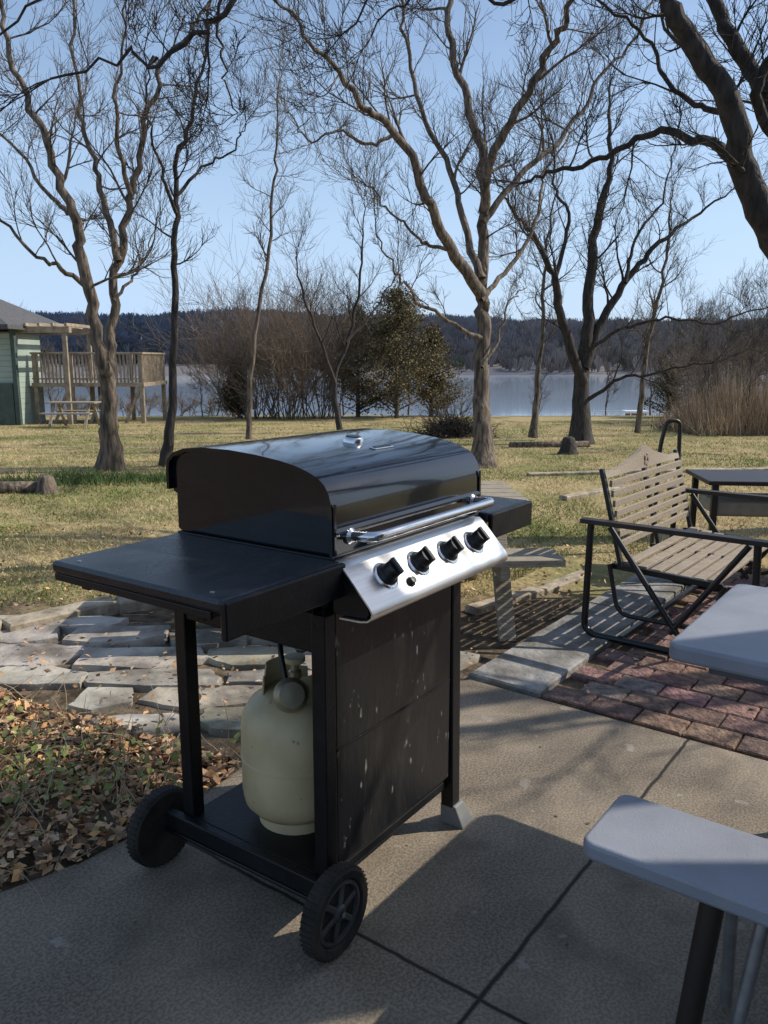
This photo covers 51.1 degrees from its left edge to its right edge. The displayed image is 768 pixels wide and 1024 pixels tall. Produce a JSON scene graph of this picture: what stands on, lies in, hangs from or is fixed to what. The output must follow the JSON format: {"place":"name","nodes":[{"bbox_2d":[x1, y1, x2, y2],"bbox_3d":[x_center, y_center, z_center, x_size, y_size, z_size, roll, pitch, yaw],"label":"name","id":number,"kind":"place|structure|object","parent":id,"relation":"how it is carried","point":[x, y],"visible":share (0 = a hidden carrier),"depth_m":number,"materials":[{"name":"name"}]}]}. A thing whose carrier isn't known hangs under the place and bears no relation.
{"place":"outdoors","nodes":[
{"label":"outdoors","id":0,"kind":"place"},
{"bbox_2d":[0,615,480,739],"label":"flagstone path","id":1,"kind":"structure","parent":0,"point":[16,665],"depth_m":3.87,"materials":[{"name":"grey stone"}]},
{"bbox_2d":[0,680,767,1023],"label":"concrete patio","id":2,"kind":"structure","parent":0,"point":[498,902],"depth_m":2.12,"materials":[{"name":"grey concrete"}]},
{"bbox_2d":[52,428,531,962],"bbox_3d":[-0.149,0.400,2.342,0.766,1.239,1.395,7,13,34],"label":"gas grill","id":3,"kind":"object","parent":2,"relation":"on","point":[350,560],"visible":1,"depth_m":2.09,"materials":[{"name":"black metal"}]},
{"bbox_2d":[114,746,594,979],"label":"leaf bits","id":4,"kind":"object","parent":2,"relation":"on","point":[409,844],"visible":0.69,"depth_m":2.10,"materials":[{"name":"brown plant"}]},
{"bbox_2d":[583,795,767,1023],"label":"folding bench","id":5,"kind":"object","parent":2,"relation":"on","point":[716,870],"visible":1,"depth_m":1.64,"materials":[{"name":"plastic"}]},
{"bbox_2d":[669,584,767,685],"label":"folding table","id":6,"kind":"object","parent":2,"relation":"on","point":[725,635],"visible":1,"depth_m":2.11,"materials":[{"name":"plastic"}]},
{"bbox_2d":[0,320,767,891],"bbox_3d":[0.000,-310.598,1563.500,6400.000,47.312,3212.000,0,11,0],"label":"ground","id":7,"kind":"structure","parent":0,"point":[484,642],"depth_m":7.62,"materials":[{"name":"green plant"}]},
{"bbox_2d":[0,481,37,493],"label":"cut log","id":8,"kind":"object","parent":7,"relation":"on","point":[19,486],"visible":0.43,"depth_m":8.98,"materials":[{"name":"brown wood"}]},
{"bbox_2d":[35,475,59,494],"bbox_3d":[-3.777,-0.290,9.005,0.317,0.254,0.321,0,11,0],"label":"tree stump","id":9,"kind":"object","parent":7,"relation":"on","point":[46,484],"visible":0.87,"depth_m":8.92,"materials":[{"name":"brown wood"}]},
{"bbox_2d":[0,299,96,424],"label":"green cottage","id":10,"kind":"structure","parent":7,"relation":"on","point":[19,326],"depth_m":24.00,"materials":[{"name":"wood"}]},
{"bbox_2d":[36,334,64,406],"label":"bare tree","id":11,"kind":"object","parent":7,"relation":"on","point":[45,388],"visible":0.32,"depth_m":35.57,"materials":[{"name":"brown plant"}]},
{"bbox_2d":[39,401,100,427],"bbox_3d":[-8.900,-2.801,23.083,1.400,0.730,1.450,0,11,0],"label":"yard picnic table","id":12,"kind":"object","parent":7,"relation":"on","point":[86,414],"visible":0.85,"depth_m":22.75,"materials":[{"name":"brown wood"}]},
{"bbox_2d":[50,393,98,415],"bbox_3d":[-12.216,-4.266,31.781,1.904,1.040,1.550,4,11,20],"label":"bare shrub","id":13,"kind":"object","parent":7,"relation":"on","point":[77,405],"visible":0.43,"depth_m":31.70,"materials":[{"name":"plant"}]},
{"bbox_2d":[0,596,160,631],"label":"stone edging","id":14,"kind":"object","parent":7,"relation":"on","point":[103,605],"visible":0.33,"depth_m":4.59,"materials":[{"name":"grey stone"}]},
{"bbox_2d":[0,464,166,487],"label":"daffodil tufts","id":15,"kind":"object","parent":7,"relation":"on","point":[136,477],"visible":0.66,"depth_m":9.96,"materials":[{"name":"green plant"}]},
{"bbox_2d":[64,308,120,393],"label":"bare tree","id":16,"kind":"object","parent":7,"relation":"on","point":[84,349],"visible":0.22,"depth_m":32.16,"materials":[{"name":"brown plant"}]},
{"bbox_2d":[29,352,166,423],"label":"wooden deck","id":17,"kind":"structure","parent":7,"relation":"on","point":[151,368],"depth_m":24.67,"materials":[{"name":"brown wood"}]},
{"bbox_2d":[0,695,239,836],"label":"ground ivy","id":18,"kind":"object","parent":7,"relation":"on","point":[35,746],"visible":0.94,"depth_m":2.81,"materials":[{"name":"green plant"}]},
{"bbox_2d":[0,688,240,886],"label":"leaf litter","id":19,"kind":"object","parent":7,"relation":"on","point":[86,825],"visible":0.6,"depth_m":2.79,"materials":[{"name":"brown plant"}]},
{"bbox_2d":[0,640,240,912],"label":"dry stalks","id":20,"kind":"object","parent":7,"relation":"on","point":[113,764],"visible":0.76,"depth_m":2.84,"materials":[{"name":"brown plant"}]},
{"bbox_2d":[117,339,152,413],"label":"bare tree","id":21,"kind":"object","parent":7,"relation":"on","point":[137,379],"visible":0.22,"depth_m":37.56,"materials":[{"name":"brown plant"}]},
{"bbox_2d":[117,392,160,415],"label":"bare shrub","id":22,"kind":"object","parent":7,"relation":"on","point":[128,404],"visible":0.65,"depth_m":31.90,"materials":[{"name":"plant"}]},
{"bbox_2d":[0,0,313,471],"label":"bare tree","id":23,"kind":"object","parent":7,"relation":"on","point":[110,454],"visible":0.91,"depth_m":10.78,"materials":[{"name":"brown plant"}]},
{"bbox_2d":[149,391,200,415],"bbox_3d":[-7.959,-4.162,30.691,2.004,1.099,1.500,0,11,0],"label":"bare shrub","id":24,"kind":"object","parent":7,"relation":"on","point":[182,404],"visible":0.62,"depth_m":30.61,"materials":[{"name":"brown plant"}]},
{"bbox_2d":[176,337,209,416],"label":"bare tree","id":25,"kind":"object","parent":7,"relation":"on","point":[190,375],"visible":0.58,"depth_m":29.66,"materials":[{"name":"brown plant"}]},
{"bbox_2d":[108,0,301,465],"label":"bare tree","id":26,"kind":"object","parent":7,"relation":"on","point":[166,451],"visible":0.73,"depth_m":11.48,"materials":[{"name":"brown plant"}]},
{"bbox_2d":[191,393,227,415],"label":"bare shrub","id":27,"kind":"object","parent":7,"relation":"on","point":[209,404],"visible":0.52,"depth_m":30.73,"materials":[{"name":"brown plant"}]},
{"bbox_2d":[184,339,256,416],"bbox_3d":[-5.809,-5.039,29.577,2.961,3.161,3.254,0,11,0],"label":"bare shrub","id":28,"kind":"object","parent":7,"relation":"on","point":[215,379],"visible":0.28,"depth_m":29.39,"materials":[{"name":"brown plant"}]},
{"bbox_2d":[215,354,257,417],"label":"cedar tree","id":29,"kind":"object","parent":7,"relation":"on","point":[233,402],"visible":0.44,"depth_m":28.57,"materials":[{"name":"green plant"}]},
{"bbox_2d":[109,235,378,418],"bbox_3d":[-5.272,-5.882,27.988,7.540,7.600,8.009,-10,14,-42],"label":"bare shrub","id":30,"kind":"object","parent":7,"relation":"on","point":[224,353],"visible":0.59,"depth_m":27.56,"materials":[{"name":"brown plant"}]},
{"bbox_2d":[223,276,278,412],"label":"bare tree","id":31,"kind":"object","parent":7,"relation":"on","point":[237,305],"visible":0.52,"depth_m":27.35,"materials":[{"name":"brown plant"}]},
{"bbox_2d":[143,216,400,419],"bbox_3d":[-3.587,-6.686,27.074,8.465,7.230,7.626,0,11,0],"label":"bare shrub","id":32,"kind":"object","parent":7,"relation":"on","point":[262,373],"visible":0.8,"depth_m":26.98,"materials":[{"name":"brown plant"}]},
{"bbox_2d":[254,298,296,414],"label":"bare tree","id":33,"kind":"object","parent":7,"relation":"on","point":[275,348],"visible":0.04,"depth_m":29.48,"materials":[{"name":"brown plant"}]},
{"bbox_2d":[226,0,339,439],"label":"bare tree","id":34,"kind":"object","parent":7,"relation":"on","point":[249,381],"visible":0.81,"depth_m":15.54,"materials":[{"name":"brown plant"}]},
{"bbox_2d":[276,278,310,415],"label":"bare tree","id":35,"kind":"object","parent":7,"relation":"on","point":[295,329],"visible":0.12,"depth_m":29.34,"materials":[{"name":"brown plant"}]},
{"bbox_2d":[233,127,434,429],"bbox_3d":[-1.350,-5.678,19.495,3.114,7.345,5.526,9,14,38],"label":"bare tree","id":36,"kind":"object","parent":7,"relation":"on","point":[352,332],"visible":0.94,"depth_m":19.55,"materials":[{"name":"brown plant"}]},
{"bbox_2d":[305,284,366,413],"bbox_3d":[-1.913,-6.314,31.646,2.452,5.317,1.828,9,14,38],"label":"bare tree","id":37,"kind":"object","parent":7,"relation":"on","point":[345,358],"visible":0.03,"depth_m":31.47,"materials":[{"name":"brown plant"}]},
{"bbox_2d":[229,256,467,419],"bbox_3d":[-1.564,-6.145,28.105,7.346,5.794,5.911,-4,12,-22],"label":"bare shrub","id":38,"kind":"object","parent":7,"relation":"on","point":[329,397],"visible":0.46,"depth_m":27.65,"materials":[{"name":"brown plant"}]},
{"bbox_2d":[314,300,399,416],"bbox_3d":[-0.912,-5.399,28.895,3.369,4.509,3.063,-7,13,-31],"label":"cedar tree","id":39,"kind":"object","parent":7,"relation":"on","point":[358,408],"visible":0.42,"depth_m":28.81,"materials":[{"name":"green plant"}]},
{"bbox_2d":[0,420,767,607],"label":"grass","id":40,"kind":"structure","parent":7,"relation":"on","point":[70,550],"depth_m":8.73,"materials":[{"name":"green plant"}]},
{"bbox_2d":[0,0,767,259],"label":"bare tree","id":41,"kind":"object","parent":7,"relation":"on","point":[735,154],"visible":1,"depth_m":6.20,"materials":[{"name":"brown plant"}]},
{"bbox_2d":[0,522,767,733],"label":"scattered leaves","id":42,"kind":"object","parent":7,"relation":"on","point":[213,686],"visible":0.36,"depth_m":4.71,"materials":[{"name":"brown plant"}]},
{"bbox_2d":[30,306,766,373],"bbox_3d":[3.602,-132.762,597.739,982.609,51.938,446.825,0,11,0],"label":"distant forest","id":43,"kind":"object","parent":7,"relation":"on","point":[517,349],"visible":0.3,"depth_m":499.43,"materials":[{"name":"plant"}]},
{"bbox_2d":[234,481,565,646],"bbox_3d":[-0.093,0.237,4.776,1.950,0.728,1.492,-1,11,-3],"label":"wooden picnic table","id":44,"kind":"object","parent":7,"relation":"on","point":[532,557],"visible":0.2,"depth_m":4.29,"materials":[{"name":"grey wood"}]},
{"bbox_2d":[337,279,467,418],"bbox_3d":[0.554,-5.541,27.941,4.867,5.056,4.939,0,11,0],"label":"cedar tree","id":45,"kind":"object","parent":7,"relation":"on","point":[394,322],"visible":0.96,"depth_m":27.53,"materials":[{"name":"green plant"}]},
{"bbox_2d":[385,294,449,414],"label":"bare tree","id":46,"kind":"object","parent":7,"relation":"on","point":[437,322],"visible":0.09,"depth_m":33.07,"materials":[{"name":"brown plant"}]},
{"bbox_2d":[418,332,448,411],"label":"bare tree","id":47,"kind":"object","parent":7,"relation":"on","point":[441,360],"visible":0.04,"depth_m":32.55,"materials":[{"name":"brown plant"}]},
{"bbox_2d":[401,320,472,416],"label":"cedar tree","id":48,"kind":"object","parent":7,"relation":"on","point":[440,341],"visible":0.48,"depth_m":29.37,"materials":[{"name":"green plant"}]},
{"bbox_2d":[392,397,509,439],"bbox_3d":[1.448,-2.077,18.523,2.861,1.410,2.766,0,11,0],"label":"brush pile","id":49,"kind":"object","parent":7,"relation":"on","point":[451,426],"visible":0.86,"depth_m":18.38,"materials":[{"name":"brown plant"}]},
{"bbox_2d":[428,375,473,415],"bbox_3d":[2.616,-4.704,30.518,2.511,2.233,1.851,0,11,0],"label":"bare shrub","id":50,"kind":"object","parent":7,"relation":"on","point":[462,403],"visible":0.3,"depth_m":30.80,"materials":[{"name":"plant"}]},
{"bbox_2d":[222,0,751,467],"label":"bare tree","id":51,"kind":"object","parent":7,"relation":"on","point":[482,448],"visible":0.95,"depth_m":11.20,"materials":[{"name":"brown plant"}]},
{"bbox_2d":[465,570,592,614],"bbox_3d":[0.970,0.526,5.143,1.229,0.094,0.141,-10,15,-43],"label":"timber edging","id":52,"kind":"object","parent":7,"relation":"on","point":[552,586],"visible":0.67,"depth_m":5.06,"materials":[{"name":"wood"}]},
{"bbox_2d":[527,361,554,412],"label":"bare tree","id":53,"kind":"object","parent":7,"relation":"on","point":[542,379],"visible":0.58,"depth_m":36.58,"materials":[{"name":"brown plant"}]},
{"bbox_2d":[512,88,586,437],"bbox_3d":[3.534,-5.285,17.457,1.866,7.258,1.799,0,11,0],"label":"bare tree","id":54,"kind":"object","parent":7,"relation":"on","point":[533,431],"visible":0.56,"depth_m":17.20,"materials":[{"name":"brown plant"}]},
{"bbox_2d":[509,441,589,447],"bbox_3d":[3.200,-1.301,15.530,1.601,0.128,0.119,-2,11,-8],"label":"cut log","id":55,"kind":"object","parent":7,"relation":"on","point":[547,444],"visible":0.8,"depth_m":15.46,"materials":[{"name":"wood"}]},
{"bbox_2d":[557,436,578,454],"bbox_3d":[3.204,-1.134,13.934,0.423,0.356,0.428,0,11,0],"label":"tree stump","id":56,"kind":"object","parent":7,"relation":"on","point":[568,446],"visible":0.9,"depth_m":13.82,"materials":[{"name":"wood"}]},
{"bbox_2d":[468,559,703,698],"bbox_3d":[1.371,0.617,4.756,0.360,0.111,2.790,8,13,36],"label":"concrete border strip","id":57,"kind":"object","parent":7,"relation":"on","point":[541,663],"visible":0.5,"depth_m":4.14,"materials":[{"name":"grey concrete"}]},
{"bbox_2d":[439,0,767,444],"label":"bare tree","id":58,"kind":"object","parent":7,"relation":"on","point":[580,361],"visible":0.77,"depth_m":15.96,"materials":[{"name":"brown plant"}]},
{"bbox_2d":[598,313,624,414],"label":"bare tree","id":59,"kind":"object","parent":7,"relation":"on","point":[608,342],"visible":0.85,"depth_m":35.30,"materials":[{"name":"brown plant"}]},
{"bbox_2d":[559,477,672,500],"bbox_3d":[2.765,-0.258,9.300,2.323,0.119,0.180,-10,15,-43],"label":"timber edging","id":60,"kind":"object","parent":7,"relation":"on","point":[585,494],"visible":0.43,"depth_m":8.79,"materials":[{"name":"wood"}]},
{"bbox_2d":[623,299,668,415],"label":"bare tree","id":61,"kind":"object","parent":7,"relation":"on","point":[650,355],"visible":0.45,"depth_m":30.57,"materials":[{"name":"brown plant"}]},
{"bbox_2d":[526,467,767,476],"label":"timber edging","id":62,"kind":"object","parent":7,"relation":"on","point":[567,473],"visible":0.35,"depth_m":10.81,"materials":[{"name":"wood"}]},
{"bbox_2d":[650,418,681,545],"bbox_3d":[2.185,-0.170,6.228,0.202,1.106,0.032,0,11,0],"label":"curved handrail","id":63,"kind":"object","parent":7,"relation":"on","point":[663,434],"visible":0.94,"depth_m":6.15,"materials":[{"name":"brown metal"}]},
{"bbox_2d":[621,97,716,432],"bbox_3d":[6.647,-5.484,18.519,2.613,7.298,2.537,0,11,0],"label":"bare tree","id":64,"kind":"object","parent":7,"relation":"on","point":[651,325],"visible":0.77,"depth_m":18.54,"materials":[{"name":"brown plant"}]},
{"bbox_2d":[644,356,696,416],"bbox_3d":[10.272,-4.401,28.802,1.907,2.345,2.248,4,11,19],"label":"bush","id":65,"kind":"object","parent":7,"relation":"on","point":[671,398],"visible":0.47,"depth_m":28.59,"materials":[{"name":"green plant"}]},
{"bbox_2d":[649,262,715,411],"bbox_3d":[9.621,-5.468,26.320,2.306,5.239,1.364,3,11,18],"label":"bare tree","id":66,"kind":"object","parent":7,"relation":"on","point":[690,315],"visible":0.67,"depth_m":26.29,"materials":[{"name":"brown plant"}]},
{"bbox_2d":[628,292,767,406],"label":"bare shrub","id":67,"kind":"object","parent":7,"relation":"on","point":[688,377],"visible":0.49,"depth_m":23.73,"materials":[{"name":"brown plant"}]},
{"bbox_2d":[631,294,767,415],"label":"bare shrub","id":68,"kind":"object","parent":7,"relation":"on","point":[740,363],"visible":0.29,"depth_m":25.59,"materials":[{"name":"brown plant"}]},
{"bbox_2d":[669,285,734,381],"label":"bare tree","id":69,"kind":"object","parent":7,"relation":"on","point":[702,329],"visible":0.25,"depth_m":32.38,"materials":[{"name":"brown plant"}]},
{"bbox_2d":[643,353,767,435],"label":"tall dry reeds","id":70,"kind":"object","parent":7,"relation":"on","point":[727,415],"visible":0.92,"depth_m":19.49,"materials":[{"name":"brown plant"}]},
{"bbox_2d":[684,295,744,393],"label":"bare tree","id":71,"kind":"object","parent":7,"relation":"on","point":[717,335],"visible":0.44,"depth_m":25.48,"materials":[{"name":"brown plant"}]},
{"bbox_2d":[684,291,755,410],"bbox_3d":[8.458,-3.751,20.354,1.371,3.683,1.839,-2,11,-12],"label":"bare tree","id":72,"kind":"object","parent":7,"relation":"on","point":[709,368],"visible":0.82,"depth_m":20.51,"materials":[{"name":"brown plant"}]},
{"bbox_2d":[686,469,767,568],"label":"patio side table","id":73,"kind":"object","parent":7,"relation":"on","point":[715,506],"visible":0.62,"depth_m":5.45,"materials":[{"name":"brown metal"}]},
{"bbox_2d":[704,299,758,385],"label":"bare tree","id":74,"kind":"object","parent":7,"relation":"on","point":[733,334],"visible":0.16,"depth_m":29.64,"materials":[{"name":"brown plant"}]},
{"bbox_2d":[711,306,759,389],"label":"bare tree","id":75,"kind":"object","parent":7,"relation":"on","point":[732,339],"visible":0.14,"depth_m":35.16,"materials":[{"name":"brown plant"}]},
{"bbox_2d":[719,258,767,429],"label":"bare tree","id":76,"kind":"object","parent":7,"relation":"on","point":[752,363],"visible":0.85,"depth_m":19.43,"materials":[{"name":"brown plant"}]},
{"bbox_2d":[724,292,767,393],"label":"bare tree","id":77,"kind":"object","parent":7,"relation":"on","point":[755,324],"visible":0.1,"depth_m":36.91,"materials":[{"name":"brown plant"}]},
{"bbox_2d":[730,270,767,388],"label":"bare tree","id":78,"kind":"object","parent":7,"relation":"on","point":[763,346],"visible":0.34,"depth_m":26.16,"materials":[{"name":"brown plant"}]},
{"bbox_2d":[743,255,767,397],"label":"bare tree","id":79,"kind":"object","parent":7,"relation":"on","point":[762,280],"visible":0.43,"depth_m":33.14,"materials":[{"name":"brown plant"}]},
{"bbox_2d":[0,0,767,320],"label":"sky","id":80,"kind":"structure","parent":0,"point":[25,278],"materials":[{"name":"blue"}]},
{"bbox_2d":[43,375,767,415],"bbox_3d":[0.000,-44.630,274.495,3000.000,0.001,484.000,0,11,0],"label":"lake water","id":81,"kind":"structure","parent":0,"point":[508,395],"depth_m":159.07,"materials":[{"name":"blue liquid"}]},
{"bbox_2d":[594,410,648,414],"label":"boat dock","id":82,"kind":"object","parent":81,"relation":"in","point":[632,412],"visible":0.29,"depth_m":90.94,"materials":[{"name":"white paint"}]},
{"bbox_2d":[543,573,767,760],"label":"brick paving","id":83,"kind":"structure","parent":0,"point":[659,692],"depth_m":3.52,"materials":[{"name":"red brick"}]},
{"bbox_2d":[580,445,767,654],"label":"glider bench","id":84,"kind":"object","parent":83,"relation":"on","point":[735,554],"visible":0.86,"depth_m":4.26,"materials":[{"name":"brown wood"}]}
]}

